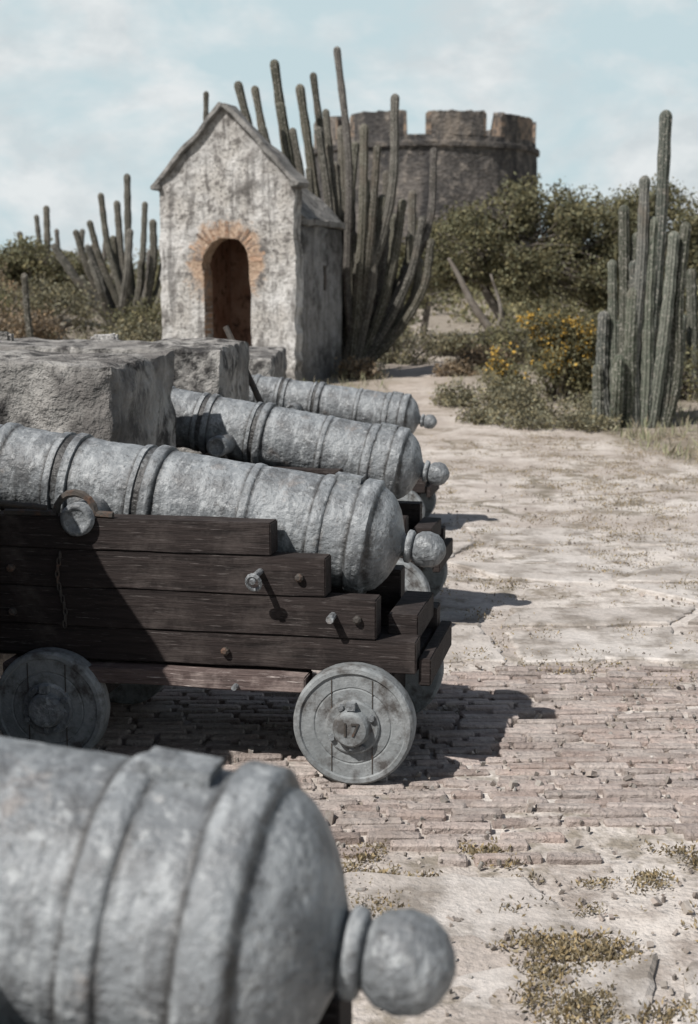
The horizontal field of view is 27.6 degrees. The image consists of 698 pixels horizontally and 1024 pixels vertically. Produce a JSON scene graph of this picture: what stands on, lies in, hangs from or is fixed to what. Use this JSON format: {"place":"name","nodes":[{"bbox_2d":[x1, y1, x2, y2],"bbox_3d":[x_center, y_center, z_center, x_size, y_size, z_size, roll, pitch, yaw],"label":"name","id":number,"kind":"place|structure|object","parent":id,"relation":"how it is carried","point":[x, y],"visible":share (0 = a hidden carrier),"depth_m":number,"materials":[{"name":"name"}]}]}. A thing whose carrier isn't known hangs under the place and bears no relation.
{"place":"outdoors","nodes":[
{"label":"outdoors","id":0,"kind":"place"},
{"bbox_2d":[0,271,697,1023],"bbox_3d":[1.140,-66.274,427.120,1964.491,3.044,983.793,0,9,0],"label":"ground","id":1,"kind":"structure","parent":0,"point":[662,921],"depth_m":7.50,"materials":[{"name":"beige sand"}]},
{"bbox_2d":[0,324,20,337],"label":"dry scrub bush","id":2,"kind":"object","parent":1,"relation":"on","point":[9,330],"visible":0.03,"depth_m":17.83,"materials":[{"name":"brown plant"}]},
{"bbox_2d":[0,260,31,298],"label":"dry scrub bush","id":3,"kind":"object","parent":1,"relation":"on","point":[11,281],"visible":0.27,"depth_m":30.65,"materials":[{"name":"brown plant"}]},
{"bbox_2d":[0,267,34,329],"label":"green scrub bush","id":4,"kind":"object","parent":1,"relation":"on","point":[7,302],"visible":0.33,"depth_m":24.28,"materials":[{"name":"green plant"}]},
{"bbox_2d":[21,273,33,337],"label":"columnar cactus","id":5,"kind":"object","parent":1,"relation":"on","point":[27,312],"visible":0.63,"depth_m":17.30,"materials":[{"name":"green plant"}]},
{"bbox_2d":[0,294,66,339],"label":"dry scrub bush","id":6,"kind":"object","parent":1,"relation":"on","point":[45,323],"visible":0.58,"depth_m":21.73,"materials":[{"name":"brown plant"}]},
{"bbox_2d":[0,272,104,338],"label":"green scrub bush","id":7,"kind":"object","parent":1,"relation":"on","point":[43,298],"visible":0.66,"depth_m":26.59,"materials":[{"name":"green foliage"},{"name":"bark"}]},
{"bbox_2d":[0,232,109,316],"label":"acacia tree","id":8,"kind":"object","parent":1,"relation":"on","point":[20,257],"visible":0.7,"depth_m":32.14,"materials":[{"name":"green plant"}]},
{"bbox_2d":[17,205,113,313],"bbox_3d":[-7.791,-6.864,39.711,2.898,3.275,0.881,-3,9,-17],"label":"candelabra cactus","id":9,"kind":"object","parent":1,"relation":"on","point":[46,220],"visible":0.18,"depth_m":39.18,"materials":[{"name":"green plant"}]},
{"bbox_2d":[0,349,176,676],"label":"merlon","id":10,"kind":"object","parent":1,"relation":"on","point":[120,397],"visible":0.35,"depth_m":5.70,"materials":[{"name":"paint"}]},
{"bbox_2d":[49,327,161,340],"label":"green scrub bush","id":11,"kind":"object","parent":1,"relation":"on","point":[54,333],"depth_m":19.32,"materials":[{"name":"green plant"}]},
{"bbox_2d":[51,173,161,331],"bbox_3d":[-4.883,-5.250,29.490,2.410,3.390,1.397,0,9,0],"label":"candelabra cactus","id":12,"kind":"object","parent":1,"relation":"on","point":[121,290],"visible":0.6,"depth_m":29.38,"materials":[{"name":"green plant"}]},
{"bbox_2d":[0,337,249,453],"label":"merlon","id":13,"kind":"object","parent":1,"relation":"on","point":[212,366],"visible":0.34,"depth_m":7.80,"materials":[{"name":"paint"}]},
{"bbox_2d":[0,331,13,340],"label":"loose stone","id":14,"kind":"object","parent":13,"relation":"on","point":[6,335],"visible":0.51,"depth_m":8.48,"materials":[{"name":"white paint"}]},
{"bbox_2d":[90,333,118,339],"bbox_3d":[-1.492,-1.042,8.689,0.175,0.100,0.112,0,9,0],"label":"loose stone","id":15,"kind":"object","parent":13,"relation":"on","point":[103,336],"visible":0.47,"depth_m":8.64,"materials":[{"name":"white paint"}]},
{"bbox_2d":[87,312,162,341],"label":"green scrub bush","id":16,"kind":"object","parent":1,"relation":"on","point":[155,332],"visible":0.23,"depth_m":22.07,"materials":[{"name":"green plant"}]},
{"bbox_2d":[93,295,161,339],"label":"green scrub bush","id":17,"kind":"object","parent":1,"relation":"on","point":[149,318],"visible":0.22,"depth_m":26.53,"materials":[{"name":"green plant"}]},
{"bbox_2d":[203,91,208,120],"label":"columnar cactus","id":18,"kind":"object","parent":1,"relation":"on","point":[205,103],"visible":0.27,"depth_m":24.68,"materials":[{"name":"green plant"}]},
{"bbox_2d":[223,325,263,402],"bbox_3d":[-0.453,-0.478,8.817,0.750,1.341,0.048,5,10,28],"label":"iron crowbar","id":19,"kind":"object","parent":1,"relation":"on","point":[252,384],"visible":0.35,"depth_m":8.83,"materials":[{"name":"grey metal"}]},
{"bbox_2d":[150,102,345,381],"bbox_3d":[-1.487,-3.630,20.809,2.587,4.359,2.854,3,9,18],"label":"stone sentry box","id":20,"kind":"object","parent":1,"relation":"on","point":[252,226],"visible":0.68,"depth_m":19.97,"materials":[{"name":"white paint"}]},
{"bbox_2d":[248,346,286,378],"bbox_3d":[-1.702,-0.718,11.656,2.349,1.260,2.635,0,9,0],"label":"merlon","id":21,"kind":"object","parent":1,"relation":"on","point":[269,361],"visible":0.03,"depth_m":10.84,"materials":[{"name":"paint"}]},
{"bbox_2d":[171,386,452,596],"bbox_3d":[-0.706,-0.153,6.996,2.412,1.290,0.784,2,9,11],"label":"naval cannon","id":22,"kind":"object","parent":1,"relation":"on","point":[271,434],"visible":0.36,"depth_m":6.74,"materials":[{"name":"grey paint"}]},
{"bbox_2d":[234,46,437,365],"bbox_3d":[-0.233,-4.635,22.536,3.225,5.072,1.521,0,9,0],"label":"candelabra cactus","id":23,"kind":"object","parent":1,"relation":"on","point":[378,315],"visible":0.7,"depth_m":22.26,"materials":[{"name":"green plant"}]},
{"bbox_2d":[0,242,697,325],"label":"distant scrub foliage","id":24,"kind":"object","parent":1,"relation":"on","point":[517,310],"visible":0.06,"depth_m":48.77,"materials":[{"name":"green plant"}]},
{"bbox_2d":[12,311,697,463],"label":"dry grass","id":25,"kind":"structure","parent":1,"relation":"on","point":[645,435],"depth_m":15.41,"materials":[{"name":"beige plant"}]},
{"bbox_2d":[332,355,385,379],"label":"dry scrub bush","id":26,"kind":"object","parent":1,"relation":"on","point":[367,367],"visible":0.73,"depth_m":21.05,"materials":[{"name":"brown plant"}]},
{"bbox_2d":[396,323,413,347],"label":"green scrub bush","id":27,"kind":"object","parent":1,"relation":"on","point":[404,333],"visible":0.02,"depth_m":30.79,"materials":[{"name":"green plant"}]},
{"bbox_2d":[375,323,443,364],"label":"green scrub bush","id":28,"kind":"object","parent":1,"relation":"on","point":[406,357],"visible":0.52,"depth_m":25.89,"materials":[{"name":"green plant"}]},
{"bbox_2d":[314,109,539,261],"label":"round fort tower","id":29,"kind":"structure","parent":1,"relation":"on","point":[475,158],"depth_m":86.87,"materials":[{"name":"stone"}]},
{"bbox_2d":[396,207,474,335],"bbox_3d":[1.872,-6.154,36.636,4.146,3.307,2.722,0,9,0],"label":"divi tree","id":30,"kind":"object","parent":1,"relation":"on","point":[425,318],"visible":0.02,"depth_m":36.50,"materials":[{"name":"green plant"}]},
{"bbox_2d":[413,325,478,355],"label":"green scrub bush","id":31,"kind":"object","parent":1,"relation":"on","point":[451,344],"visible":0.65,"depth_m":28.21,"materials":[{"name":"green plant"}]},
{"bbox_2d":[431,358,483,376],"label":"dry scrub bush","id":32,"kind":"object","parent":1,"relation":"on","point":[449,369],"visible":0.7,"depth_m":21.43,"materials":[{"name":"brown plant"}]},
{"bbox_2d":[427,376,488,407],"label":"grey shrub","id":33,"kind":"object","parent":1,"relation":"on","point":[449,398],"visible":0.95,"depth_m":17.48,"materials":[{"name":"green plant"}]},
{"bbox_2d":[236,477,697,1023],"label":"pebbles","id":34,"kind":"object","parent":1,"relation":"on","point":[656,901],"visible":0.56,"depth_m":4.46,"materials":[{"name":"gravel"}]},
{"bbox_2d":[447,257,502,333],"bbox_3d":[2.501,-3.818,27.158,1.308,2.067,0.290,2,9,15],"label":"bare tree trunk","id":35,"kind":"object","parent":1,"relation":"on","point":[482,318],"visible":0.7,"depth_m":27.08,"materials":[{"name":"grey plant"}]},
{"bbox_2d":[450,399,512,425],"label":"grey shrub","id":36,"kind":"object","parent":1,"relation":"on","point":[485,415],"visible":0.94,"depth_m":15.75,"materials":[{"name":"green plant"}]},
{"bbox_2d":[450,340,534,369],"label":"dry scrub bush","id":37,"kind":"object","parent":1,"relation":"on","point":[474,356],"visible":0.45,"depth_m":24.33,"materials":[{"name":"brown plant"}]},
{"bbox_2d":[461,312,552,361],"bbox_3d":[3.060,-3.145,25.758,1.967,1.069,1.559,6,11,36],"label":"green scrub bush","id":38,"kind":"object","parent":1,"relation":"on","point":[504,332],"visible":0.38,"depth_m":25.69,"materials":[{"name":"green plant"}]},
{"bbox_2d":[466,370,550,409],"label":"grey shrub","id":39,"kind":"object","parent":1,"relation":"on","point":[496,383],"visible":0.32,"depth_m":16.81,"materials":[{"name":"green plant"}]},
{"bbox_2d":[340,432,697,1023],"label":"creeping weeds","id":40,"kind":"object","parent":1,"relation":"on","point":[588,999],"visible":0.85,"depth_m":3.78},
{"bbox_2d":[344,872,697,1023],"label":"stone slab paving","id":41,"kind":"structure","parent":1,"relation":"on","point":[441,898],"depth_m":3.57,"materials":[{"name":"beige stone"}]},
{"bbox_2d":[0,736,455,1023],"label":"naval cannon","id":42,"kind":"object","parent":41,"relation":"on","point":[157,885],"visible":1,"depth_m":1.64,"materials":[{"name":"grey paint"}]},
{"bbox_2d":[496,401,569,430],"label":"grey shrub","id":43,"kind":"object","parent":1,"relation":"on","point":[533,419],"visible":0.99,"depth_m":15.47,"materials":[{"name":"green plant"}]},
{"bbox_2d":[412,172,662,352],"bbox_3d":[3.815,-4.995,28.627,5.486,3.668,3.066,0,9,0],"label":"divi tree","id":44,"kind":"object","parent":1,"relation":"on","point":[495,253],"visible":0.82,"depth_m":28.17,"materials":[{"name":"green plant"}]},
{"bbox_2d":[487,380,591,417],"bbox_3d":[2.321,-1.280,16.552,1.370,0.503,0.871,2,9,11],"label":"grey shrub","id":45,"kind":"object","parent":1,"relation":"on","point":[519,398],"visible":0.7,"depth_m":16.44,"materials":[{"name":"green plant"}]},
{"bbox_2d":[473,295,608,401],"bbox_3d":[2.614,-2.053,18.164,2.043,1.414,1.099,0,9,0],"label":"yellow flowering shrub","id":46,"kind":"object","parent":1,"relation":"on","point":[567,350],"visible":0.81,"depth_m":18.04,"materials":[{"name":"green plant"}]},
{"bbox_2d":[503,320,594,370],"bbox_3d":[3.707,-2.755,23.899,1.961,0.960,2.017,-5,10,-31],"label":"green scrub bush","id":47,"kind":"object","parent":1,"relation":"on","point":[530,350],"visible":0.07,"depth_m":24.07,"materials":[{"name":"green plant"}]},
{"bbox_2d":[428,514,697,664],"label":"stone slab paving","id":48,"kind":"structure","parent":1,"relation":"on","point":[571,624],"depth_m":7.07,"materials":[{"name":"beige stone"}]},
{"bbox_2d":[249,374,438,517],"bbox_3d":[-0.451,-0.476,9.589,2.102,1.133,0.680,2,9,11],"label":"naval cannon","id":49,"kind":"object","parent":48,"relation":"on","point":[399,409],"visible":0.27,"depth_m":9.36,"materials":[{"name":"grey paint"}]},
{"bbox_2d":[523,304,618,339],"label":"green scrub bush","id":50,"kind":"object","parent":1,"relation":"on","point":[588,315],"visible":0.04,"depth_m":26.24,"materials":[{"name":"green plant"}]},
{"bbox_2d":[559,388,608,415],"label":"grey shrub","id":51,"kind":"object","parent":1,"relation":"on","point":[588,403],"visible":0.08,"depth_m":16.13,"materials":[{"name":"green plant"}]},
{"bbox_2d":[554,405,628,432],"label":"grey shrub","id":52,"kind":"object","parent":1,"relation":"on","point":[582,420],"visible":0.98,"depth_m":15.31,"materials":[{"name":"green plant"}]},
{"bbox_2d":[537,173,697,318],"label":"divi tree","id":53,"kind":"object","parent":1,"relation":"on","point":[674,212],"visible":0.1,"depth_m":28.99,"materials":[{"name":"green plant"}]},
{"bbox_2d":[591,110,691,427],"bbox_3d":[3.166,-2.539,15.409,0.997,3.488,0.689,0,9,0],"label":"candelabra cactus","id":54,"kind":"object","parent":1,"relation":"on","point":[638,367],"visible":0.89,"depth_m":15.33,"materials":[{"name":"green plant"}]},
{"bbox_2d":[679,343,697,401],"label":"green scrub bush","id":55,"kind":"object","parent":1,"relation":"on","point":[689,388],"visible":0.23,"depth_m":18.07,"materials":[{"name":"green plant"}]},
{"bbox_2d":[682,268,697,389],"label":"candelabra cactus","id":56,"kind":"object","parent":1,"relation":"on","point":[690,319],"visible":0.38,"depth_m":19.36,"materials":[{"name":"green plant"}]},
{"bbox_2d":[0,0,697,269],"label":"sky","id":57,"kind":"structure","parent":0,"point":[94,93],"materials":[{"name":"blue"}]},
{"bbox_2d":[2,665,697,867],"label":"brick pavement","id":58,"kind":"structure","parent":0,"point":[485,722],"depth_m":4.88,"materials":[{"name":"beige brick"}]},
{"bbox_2d":[0,422,451,783],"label":"naval cannon","id":59,"kind":"object","parent":58,"relation":"on","point":[132,573],"visible":0.99,"depth_m":4.69,"materials":[{"name":"grey paint"}]}
]}

